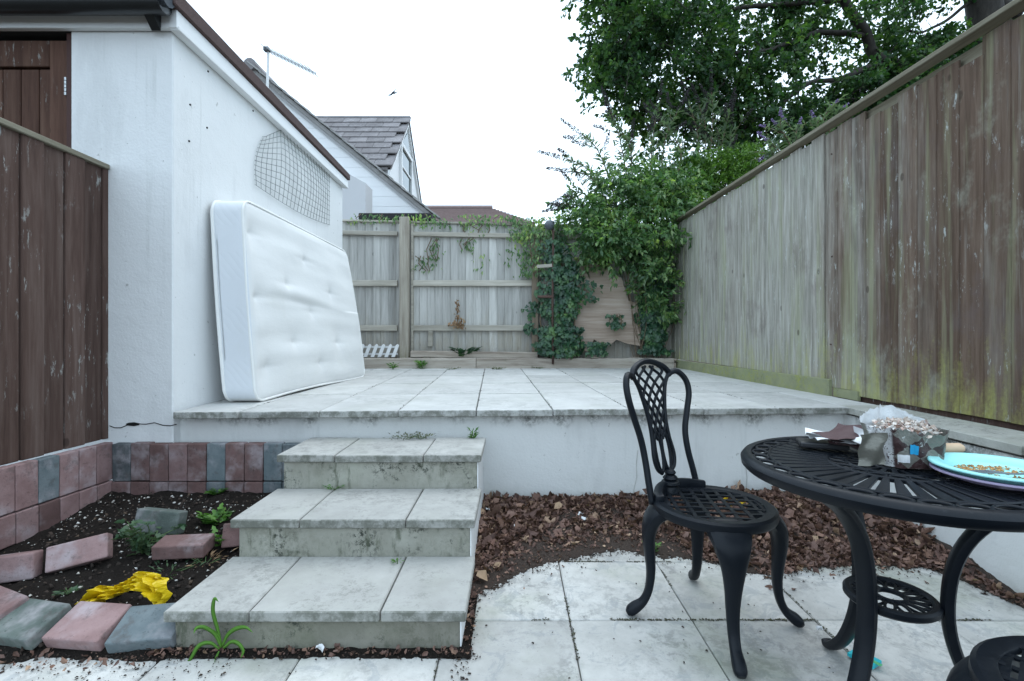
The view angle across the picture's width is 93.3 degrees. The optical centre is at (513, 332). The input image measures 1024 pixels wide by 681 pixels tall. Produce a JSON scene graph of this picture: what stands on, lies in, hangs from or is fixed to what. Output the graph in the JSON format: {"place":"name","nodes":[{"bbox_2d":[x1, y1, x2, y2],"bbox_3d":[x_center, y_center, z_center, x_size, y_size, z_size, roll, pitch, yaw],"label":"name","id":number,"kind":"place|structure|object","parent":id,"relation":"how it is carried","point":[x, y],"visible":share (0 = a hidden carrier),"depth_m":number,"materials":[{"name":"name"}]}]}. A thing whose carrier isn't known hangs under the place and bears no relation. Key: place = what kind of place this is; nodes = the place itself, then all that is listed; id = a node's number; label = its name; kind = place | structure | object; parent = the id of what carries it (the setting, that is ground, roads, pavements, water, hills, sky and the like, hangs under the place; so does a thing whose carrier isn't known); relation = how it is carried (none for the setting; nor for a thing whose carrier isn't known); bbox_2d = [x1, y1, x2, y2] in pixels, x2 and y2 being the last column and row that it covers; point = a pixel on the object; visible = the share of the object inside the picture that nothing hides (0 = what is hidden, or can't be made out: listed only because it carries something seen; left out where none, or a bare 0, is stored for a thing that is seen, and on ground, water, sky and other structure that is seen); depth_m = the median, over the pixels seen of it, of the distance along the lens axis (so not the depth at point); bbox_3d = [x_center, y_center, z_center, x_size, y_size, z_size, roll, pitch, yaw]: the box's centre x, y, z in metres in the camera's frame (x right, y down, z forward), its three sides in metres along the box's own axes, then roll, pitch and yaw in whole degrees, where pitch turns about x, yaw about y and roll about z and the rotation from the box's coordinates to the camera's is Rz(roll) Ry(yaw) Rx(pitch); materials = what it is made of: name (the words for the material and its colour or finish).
{"place":"outdoors","nodes":[
{"label":"outdoors","id":0,"kind":"place"},
{"bbox_2d":[0,549,1023,680],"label":"patio","id":1,"kind":"structure","parent":0,"point":[504,647],"depth_m":1.69,"materials":[{"name":"grey stone"}]},
{"bbox_2d":[0,490,271,665],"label":"planting bed","id":2,"kind":"object","parent":1,"relation":"on","point":[200,572],"visible":0.4,"depth_m":2.06,"materials":[{"name":"soil"}]},
{"bbox_2d":[0,549,42,583],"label":"loose brick","id":3,"kind":"object","parent":2,"relation":"on","point":[20,566],"visible":1,"depth_m":1.92,"materials":[{"name":"pink brick"}]},
{"bbox_2d":[52,584,82,594],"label":"weed","id":4,"kind":"object","parent":2,"relation":"on","point":[72,589],"visible":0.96,"depth_m":1.85,"materials":[{"name":"green plant"}]},
{"bbox_2d":[45,533,112,572],"bbox_3d":[-1.810,0.920,2.020,0.205,0.100,0.060,-9,-24,-24],"label":"loose brick","id":5,"kind":"object","parent":2,"relation":"on","point":[80,552],"visible":0.97,"depth_m":2.00,"materials":[{"name":"pink brick"}]},
{"bbox_2d":[0,586,175,653],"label":"edging row","id":6,"kind":"object","parent":2,"relation":"on","point":[27,623],"visible":0.89,"depth_m":1.64,"materials":[{"name":"grey brick"}]},
{"bbox_2d":[74,571,172,604],"bbox_3d":[-1.443,0.950,1.777,0.377,0.172,0.089,0,0,7],"label":"yellow bag","id":7,"kind":"object","parent":2,"relation":"on","point":[151,586],"visible":0.88,"depth_m":1.76,"materials":[{"name":"plastic"}]},
{"bbox_2d":[0,490,261,669],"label":"soil crumbs","id":8,"kind":"object","parent":2,"relation":"on","point":[50,535],"visible":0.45,"depth_m":2.08,"materials":[{"name":"black soil"}]},
{"bbox_2d":[18,494,258,603],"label":"soil bits","id":9,"kind":"object","parent":2,"relation":"on","point":[79,587],"visible":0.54,"depth_m":2.32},
{"bbox_2d":[110,519,186,555],"bbox_3d":[-1.580,0.872,2.098,0.152,0.184,0.267,0,0,38],"label":"rose plant","id":10,"kind":"object","parent":2,"relation":"on","point":[143,546],"visible":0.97,"depth_m":2.06,"materials":[{"name":"green plant"}]},
{"bbox_2d":[0,441,299,549],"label":"planter wall","id":11,"kind":"structure","parent":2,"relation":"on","point":[39,494],"depth_m":2.69,"materials":[{"name":"brick"}]},
{"bbox_2d":[133,507,187,534],"bbox_3d":[-1.620,0.865,2.220,0.205,0.100,0.060,4,-12,3],"label":"loose brick","id":12,"kind":"object","parent":2,"relation":"on","point":[165,520],"visible":0.78,"depth_m":2.19,"materials":[{"name":"grey brick"}]},
{"bbox_2d":[145,558,205,579],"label":"weed","id":13,"kind":"object","parent":2,"relation":"on","point":[158,568],"visible":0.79,"depth_m":1.99,"materials":[{"name":"green plant"}]},
{"bbox_2d":[151,533,214,559],"bbox_3d":[-1.410,0.915,2.070,0.205,0.060,0.100,0,6,-6],"label":"loose brick","id":14,"kind":"object","parent":2,"relation":"on","point":[183,546],"visible":1,"depth_m":2.03,"materials":[{"name":"brick"}]},
{"bbox_2d":[184,548,236,566],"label":"weed","id":15,"kind":"object","parent":2,"relation":"on","point":[212,554],"visible":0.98,"depth_m":2.05,"materials":[{"name":"brown plant"}]},
{"bbox_2d":[204,488,225,494],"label":"weed","id":16,"kind":"object","parent":2,"relation":"on","point":[212,491],"visible":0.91,"depth_m":2.65,"materials":[{"name":"green plant"}]},
{"bbox_2d":[196,502,234,524],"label":"weed","id":17,"kind":"object","parent":2,"relation":"on","point":[208,518],"visible":1,"depth_m":2.39,"materials":[{"name":"green plant"}]},
{"bbox_2d":[212,525,223,545],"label":"weed","id":18,"kind":"object","parent":2,"relation":"on","point":[214,530],"visible":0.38,"depth_m":2.17,"materials":[{"name":"green plant"}]},
{"bbox_2d":[221,523,238,547],"bbox_3d":[-1.185,0.900,2.170,0.205,0.100,0.060,0,-20,-15],"label":"loose brick","id":19,"kind":"object","parent":2,"relation":"on","point":[230,536],"visible":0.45,"depth_m":2.12,"materials":[{"name":"brick"}]},
{"bbox_2d":[188,597,252,661],"bbox_3d":[-0.949,0.968,1.571,0.228,0.210,0.043,0,0,0],"label":"strap leaf plant","id":20,"kind":"object","parent":1,"relation":"on","point":[216,634],"visible":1,"depth_m":1.58,"materials":[{"name":"green plant"}]},
{"bbox_2d":[164,592,477,658],"bbox_3d":[-0.670,1.063,1.830,1.060,0.019,0.500,0,0,0],"label":"soil strip","id":21,"kind":"object","parent":1,"relation":"on","point":[249,653],"visible":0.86,"depth_m":1.61,"materials":[{"name":"black soil"}]},
{"bbox_2d":[0,586,479,670],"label":"edge litter","id":22,"kind":"object","parent":21,"relation":"on","point":[262,651],"visible":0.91,"depth_m":1.60,"materials":[{"name":"brown soil"}]},
{"bbox_2d":[316,644,324,651],"bbox_3d":[-0.640,1.043,1.599,0.028,0.024,0.016,0,0,0],"label":"paper scrap","id":23,"kind":"object","parent":21,"relation":"on","point":[321,647],"visible":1,"depth_m":1.60,"materials":[{"name":"white paper"}]},
{"bbox_2d":[164,438,485,648],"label":"garden steps","id":24,"kind":"structure","parent":1,"relation":"on","point":[312,565],"depth_m":1.99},
{"bbox_2d":[323,484,345,489],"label":"weed","id":25,"kind":"object","parent":24,"relation":"on","point":[332,487],"visible":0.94,"depth_m":2.38,"materials":[{"name":"green plant"}]},
{"bbox_2d":[389,431,421,439],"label":"weed","id":26,"kind":"object","parent":24,"relation":"on","point":[398,437],"visible":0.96,"depth_m":2.78,"materials":[{"name":"green plant"}]},
{"bbox_2d":[411,432,432,438],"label":"weed","id":27,"kind":"object","parent":24,"relation":"on","point":[423,437],"visible":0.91,"depth_m":2.76,"materials":[{"name":"green plant"}]},
{"bbox_2d":[466,426,478,437],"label":"weed","id":28,"kind":"object","parent":24,"relation":"on","point":[475,433],"visible":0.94,"depth_m":2.75,"materials":[{"name":"green plant"}]},
{"bbox_2d":[0,549,1020,680],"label":"debris","id":29,"kind":"object","parent":1,"relation":"on","point":[196,656],"visible":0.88,"depth_m":1.59,"materials":[{"name":"brown soil"}]},
{"bbox_2d":[180,405,1023,592],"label":"retaining wall","id":30,"kind":"structure","parent":1,"relation":"on","point":[567,455],"depth_m":2.88,"materials":[{"name":"white paint"}]},
{"bbox_2d":[257,370,990,676],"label":"joint dirt","id":31,"kind":"structure","parent":1,"relation":"on","point":[770,619],"depth_m":1.80,"materials":[{"name":"black soil"}]},
{"bbox_2d":[623,358,804,678],"bbox_3d":[0.714,0.587,1.821,0.461,0.958,0.539,0,0,-38],"label":"chair","id":32,"kind":"object","parent":1,"relation":"on","point":[730,538],"visible":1,"depth_m":1.79,"materials":[{"name":"black metal"}]},
{"bbox_2d":[470,480,1023,636],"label":"leaf litter","id":33,"kind":"object","parent":1,"relation":"on","point":[527,514],"visible":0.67,"depth_m":2.45,"materials":[{"name":"brown plant"}]},
{"bbox_2d":[476,570,487,580],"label":"pale leaf","id":34,"kind":"object","parent":33,"relation":"on","point":[481,574],"visible":1,"depth_m":2.07,"materials":[{"name":"beige plant"}]},
{"bbox_2d":[554,502,562,508],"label":"pale leaf","id":35,"kind":"object","parent":33,"relation":"on","point":[557,505],"visible":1,"depth_m":2.70,"materials":[{"name":"beige plant"}]},
{"bbox_2d":[847,650,881,669],"bbox_3d":[1.145,1.059,1.568,0.055,0.013,0.088,0,0,-28],"label":"cyan card","id":36,"kind":"object","parent":1,"relation":"on","point":[877,662],"visible":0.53,"depth_m":1.55,"materials":[{"name":"blue paper"}]},
{"bbox_2d":[740,436,1023,680],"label":"garden table","id":37,"kind":"object","parent":1,"relation":"on","point":[845,500],"visible":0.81,"depth_m":1.27,"materials":[{"name":"black metal"}]},
{"bbox_2d":[796,437,849,450],"bbox_3d":[0.985,0.356,1.545,0.135,0.020,0.075,0,0,20],"label":"black wallet","id":38,"kind":"object","parent":37,"relation":"on","point":[812,443],"visible":0.74,"depth_m":1.52,"materials":[{"name":"black leather"}]},
{"bbox_2d":[805,428,855,443],"bbox_3d":[1.000,0.328,1.530,0.130,0.029,0.080,0,0,28],"label":"paper sheet","id":39,"kind":"object","parent":38,"relation":"on","point":[808,431],"visible":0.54,"depth_m":1.53,"materials":[{"name":"white paper"}]},
{"bbox_2d":[808,435,859,444],"bbox_3d":[1.015,0.336,1.515,0.140,0.024,0.085,0,0,14],"label":"paper sheet","id":40,"kind":"object","parent":38,"relation":"on","point":[815,437],"visible":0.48,"depth_m":1.50,"materials":[{"name":"white paper"}]},
{"bbox_2d":[812,423,861,439],"bbox_3d":[1.020,0.308,1.510,0.123,0.042,0.100,0,0,-20],"label":"brown wrapper","id":41,"kind":"object","parent":40,"relation":"on","point":[839,431],"visible":0.91,"depth_m":1.51,"materials":[{"name":"paper"}]},
{"bbox_2d":[828,440,859,448],"bbox_3d":[1.030,0.345,1.475,0.110,0.028,0.050,0,0,8],"label":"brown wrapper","id":42,"kind":"object","parent":37,"relation":"on","point":[834,442],"visible":0.57,"depth_m":1.47,"materials":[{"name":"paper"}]},
{"bbox_2d":[858,404,949,468],"bbox_3d":[1.094,0.292,1.358,0.197,0.156,0.207,0,0,38],"label":"snack packet","id":43,"kind":"object","parent":37,"relation":"on","point":[903,449],"visible":0.87,"depth_m":1.31,"materials":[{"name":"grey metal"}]},
{"bbox_2d":[847,426,863,443],"bbox_3d":[1.045,0.310,1.445,0.042,0.047,0.100,0,0,-8],"label":"paper sheet","id":44,"kind":"object","parent":43,"relation":"on","point":[859,431],"visible":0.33,"depth_m":1.47,"materials":[{"name":"white paper"}]},
{"bbox_2d":[869,416,942,437],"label":"packet scraps","id":45,"kind":"object","parent":43,"relation":"in","point":[907,424],"visible":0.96,"depth_m":1.34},
{"bbox_2d":[945,443,964,452],"bbox_3d":[1.225,0.325,1.357,0.070,0.028,0.029,0,0,-4],"label":"stub","id":46,"kind":"object","parent":37,"relation":"on","point":[955,447],"visible":0.5,"depth_m":1.34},
{"bbox_2d":[929,462,1023,490],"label":"plate","id":47,"kind":"object","parent":37,"relation":"on","point":[983,482],"visible":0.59,"depth_m":1.14,"materials":[{"name":"purple ceramic"}]},
{"bbox_2d":[927,452,1023,484],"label":"plate","id":48,"kind":"object","parent":47,"relation":"on","point":[950,461],"visible":0.85,"depth_m":1.26,"materials":[{"name":"teal ceramic"}]},
{"bbox_2d":[953,464,1023,478],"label":"food scraps","id":49,"kind":"object","parent":48,"relation":"on","point":[980,467],"visible":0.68,"depth_m":1.24,"materials":[{"name":"orange food"}]},
{"bbox_2d":[968,470,1023,474],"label":"fork","id":50,"kind":"object","parent":48,"relation":"on","point":[989,472],"visible":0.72,"depth_m":1.16,"materials":[{"name":"grey plastic"}]},
{"bbox_2d":[946,636,1023,680],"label":"chair","id":51,"kind":"object","parent":1,"relation":"on","point":[996,659],"visible":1,"depth_m":0.94,"materials":[{"name":"black metal"}]},
{"bbox_2d":[173,367,1023,455],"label":"terrace","id":52,"kind":"structure","parent":0,"point":[510,392],"depth_m":3.33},
{"bbox_2d":[210,200,364,401],"bbox_3d":[-1.719,-0.196,4.000,0.385,1.314,1.972,0,0,0],"label":"mattress","id":53,"kind":"object","parent":52,"relation":"on","point":[287,320],"visible":1,"depth_m":3.34,"materials":[{"name":"fabric"}]},
{"bbox_2d":[387,362,397,368],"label":"weed","id":54,"kind":"object","parent":52,"relation":"on","point":[394,366],"visible":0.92,"depth_m":5.85,"materials":[{"name":"green plant"}]},
{"bbox_2d":[414,360,426,368],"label":"weed","id":55,"kind":"object","parent":52,"relation":"on","point":[419,365],"visible":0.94,"depth_m":5.91,"materials":[{"name":"green plant"}]},
{"bbox_2d":[364,358,476,368],"bbox_3d":[-1.209,0.388,6.064,1.485,0.138,0.125,0,0,-1],"label":"sleeper","id":56,"kind":"object","parent":52,"relation":"on","point":[381,363],"visible":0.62,"depth_m":6.01,"materials":[{"name":"wood"}]},
{"bbox_2d":[342,217,685,360],"bbox_3d":[-0.052,-0.530,6.304,4.636,1.920,0.188,0,0,0],"label":"timber fence","id":57,"kind":"object","parent":52,"relation":"on","point":[404,305],"visible":0.45,"depth_m":6.35,"materials":[{"name":"grey wood"}]},
{"bbox_2d":[448,299,465,329],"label":"dried plant","id":58,"kind":"object","parent":57,"relation":"attached to","point":[457,325],"visible":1,"depth_m":6.25,"materials":[{"name":"brown plant"}]},
{"bbox_2d":[347,213,573,279],"bbox_3d":[-0.705,-1.112,6.234,2.972,0.900,0.252,0,0,2],"label":"creeper","id":59,"kind":"object","parent":57,"relation":"attached to","point":[524,239],"visible":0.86,"depth_m":6.25,"materials":[{"name":"green plant"}]},
{"bbox_2d":[412,225,512,274],"bbox_3d":[-0.673,-1.075,6.301,1.336,0.671,0.066,0,0,0],"label":"creeper","id":60,"kind":"object","parent":57,"relation":"attached to","point":[437,245],"visible":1,"depth_m":6.31,"materials":[{"name":"green plant"}]},
{"bbox_2d":[537,80,690,223],"bbox_3d":[1.354,-2.365,6.432,2.128,2.066,0.661,0,0,-15],"label":"buddleia","id":61,"kind":"object","parent":57,"relation":"on","point":[657,117],"visible":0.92,"depth_m":6.42,"materials":[{"name":"green plant"}]},
{"bbox_2d":[580,267,674,357],"bbox_3d":[1.467,-0.272,6.114,1.247,1.181,0.194,0,0,-4],"label":"ivy","id":62,"kind":"object","parent":57,"relation":"attached to","point":[652,325],"visible":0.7,"depth_m":6.10,"materials":[{"name":"green plant"}]},
{"bbox_2d":[476,357,673,368],"bbox_3d":[0.778,0.388,6.104,2.486,0.139,0.124,0,0,-1],"label":"sleeper","id":63,"kind":"object","parent":52,"relation":"on","point":[484,363],"visible":0.67,"depth_m":6.04,"materials":[{"name":"grey wood"}]},
{"bbox_2d":[670,0,1023,431],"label":"timber fence","id":64,"kind":"object","parent":52,"relation":"on","point":[874,255],"visible":0.95,"depth_m":2.91,"materials":[{"name":"wood"}]},
{"bbox_2d":[186,0,1023,225],"label":"sky","id":65,"kind":"structure","parent":0,"point":[482,88],"materials":[{"name":"white"}]},
{"bbox_2d":[592,357,835,396],"bbox_3d":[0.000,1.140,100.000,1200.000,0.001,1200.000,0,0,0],"label":"ground","id":66,"kind":"structure","parent":0,"point":[706,363],"depth_m":18.41,"materials":[{"name":"brown soil"}]},
{"bbox_2d":[0,0,349,481],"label":"outbuilding","id":67,"kind":"structure","parent":66,"relation":"on","point":[171,113],"depth_m":2.75,"materials":[{"name":"paint"}]},
{"bbox_2d":[0,41,66,145],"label":"door","id":68,"kind":"structure","parent":67,"relation":"in","point":[33,74],"depth_m":2.77,"materials":[{"name":"brown wood"}]},
{"bbox_2d":[0,117,109,465],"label":"timber fence","id":69,"kind":"object","parent":67,"relation":"attached to","point":[53,296],"visible":1,"depth_m":2.41,"materials":[{"name":"brown wood"}]},
{"bbox_2d":[254,130,329,224],"bbox_3d":[-1.889,-1.372,4.306,0.054,0.605,1.473,0,0,0],"label":"wire mesh","id":70,"kind":"object","parent":67,"relation":"attached to","point":[280,136],"visible":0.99,"depth_m":4.12,"materials":[{"name":"grey metal"}]},
{"bbox_2d":[244,58,441,220],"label":"house","id":71,"kind":"structure","parent":66,"relation":"on","point":[376,154],"depth_m":8.19,"materials":[{"name":"paint"}]},
{"bbox_2d":[261,44,317,87],"bbox_3d":[-3.645,-4.248,7.900,0.844,0.802,0.321,0,0,0],"label":"aerial","id":72,"kind":"object","parent":71,"relation":"attached to","point":[267,50],"visible":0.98,"depth_m":7.88,"materials":[{"name":"white paint"}]},
{"bbox_2d":[342,175,371,219],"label":"extension wall","id":73,"kind":"structure","parent":66,"relation":"on","point":[356,197],"depth_m":7.20,"materials":[{"name":"white paint"}]},
{"bbox_2d":[359,213,435,357],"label":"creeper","id":74,"kind":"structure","parent":66,"relation":"on","point":[390,216],"depth_m":6.83,"materials":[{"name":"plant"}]},
{"bbox_2d":[426,205,534,223],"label":"house","id":75,"kind":"structure","parent":66,"relation":"on","point":[448,212],"depth_m":25.32,"materials":[{"name":"red tile"}]},
{"bbox_2d":[671,69,752,198],"bbox_3d":[2.808,-2.721,6.888,1.066,2.090,0.447,0,0,0],"label":"buddleia","id":76,"kind":"object","parent":66,"relation":"on","point":[708,140],"visible":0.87,"depth_m":6.88,"materials":[{"name":"green plant"}]},
{"bbox_2d":[666,138,774,365],"bbox_3d":[2.882,-0.800,6.752,1.824,3.944,1.034,0,0,0],"label":"privet bush","id":77,"kind":"object","parent":66,"relation":"on","point":[739,166],"visible":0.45,"depth_m":6.62,"materials":[{"name":"green plant"}]},
{"bbox_2d":[560,0,1023,184],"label":"oak tree","id":78,"kind":"object","parent":66,"relation":"on","point":[614,62],"visible":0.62,"depth_m":7.60,"materials":[{"name":"green plant"}]},
{"bbox_2d":[748,94,854,163],"bbox_3d":[3.389,-2.182,5.596,1.271,1.056,0.376,0,0,0],"label":"buddleia","id":79,"kind":"object","parent":66,"relation":"on","point":[771,145],"visible":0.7,"depth_m":5.59,"materials":[{"name":"green plant"}]},
{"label":"back bed","id":80,"kind":"structure","parent":0,"visible":0},
{"bbox_2d":[362,344,398,356],"bbox_3d":[-1.738,0.231,6.206,0.539,0.168,0.050,0,0,0],"label":"picket edging","id":81,"kind":"object","parent":80,"relation":"on","point":[380,353],"visible":0.87,"depth_m":6.20,"materials":[{"name":"white paint"}]},
{"bbox_2d":[449,346,482,355],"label":"weed","id":82,"kind":"object","parent":80,"relation":"on","point":[461,351],"visible":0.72,"depth_m":6.14,"materials":[{"name":"green plant"}]},
{"bbox_2d":[410,351,537,357],"bbox_3d":[-0.502,0.285,6.210,1.622,0.105,0.100,0,0,-1],"label":"loose board","id":83,"kind":"object","parent":80,"relation":"on","point":[448,354],"visible":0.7,"depth_m":6.16,"materials":[{"name":"grey wood"}]},
{"bbox_2d":[537,229,553,363],"bbox_3d":[0.399,-0.517,6.169,0.220,1.813,0.331,0,0,0],"label":"post","id":84,"kind":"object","parent":80,"relation":"on","point":[551,296],"depth_m":6.01,"materials":[{"name":"brown wood"}]},
{"bbox_2d":[545,220,554,229],"bbox_3d":[0.479,-1.336,6.067,0.119,0.127,0.270,0,0,27],"label":"garden lamp","id":85,"kind":"object","parent":84,"relation":"attached to","point":[549,224],"visible":1,"depth_m":5.96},
{"bbox_2d":[521,238,586,359],"bbox_3d":[0.490,-0.419,6.098,0.863,1.526,0.302,0,0,13],"label":"ivy","id":86,"kind":"object","parent":84,"relation":"attached to","point":[566,328],"visible":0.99,"depth_m":6.05,"materials":[{"name":"green plant"}]},
{"bbox_2d":[574,263,640,351],"bbox_3d":[1.194,-0.331,6.223,0.875,1.156,0.123,0,0,0],"label":"plywood sheet","id":87,"kind":"object","parent":80,"relation":"on","point":[591,320],"visible":0.59,"depth_m":6.21,"materials":[{"name":"beige wood"}]},
{"bbox_2d":[545,146,723,357],"bbox_3d":[1.686,-1.141,6.414,2.588,3.025,1.762,0,0,0],"label":"climbing shrub","id":88,"kind":"object","parent":80,"relation":"on","point":[650,201],"visible":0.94,"depth_m":6.04,"materials":[{"name":"green plant"}]}
]}

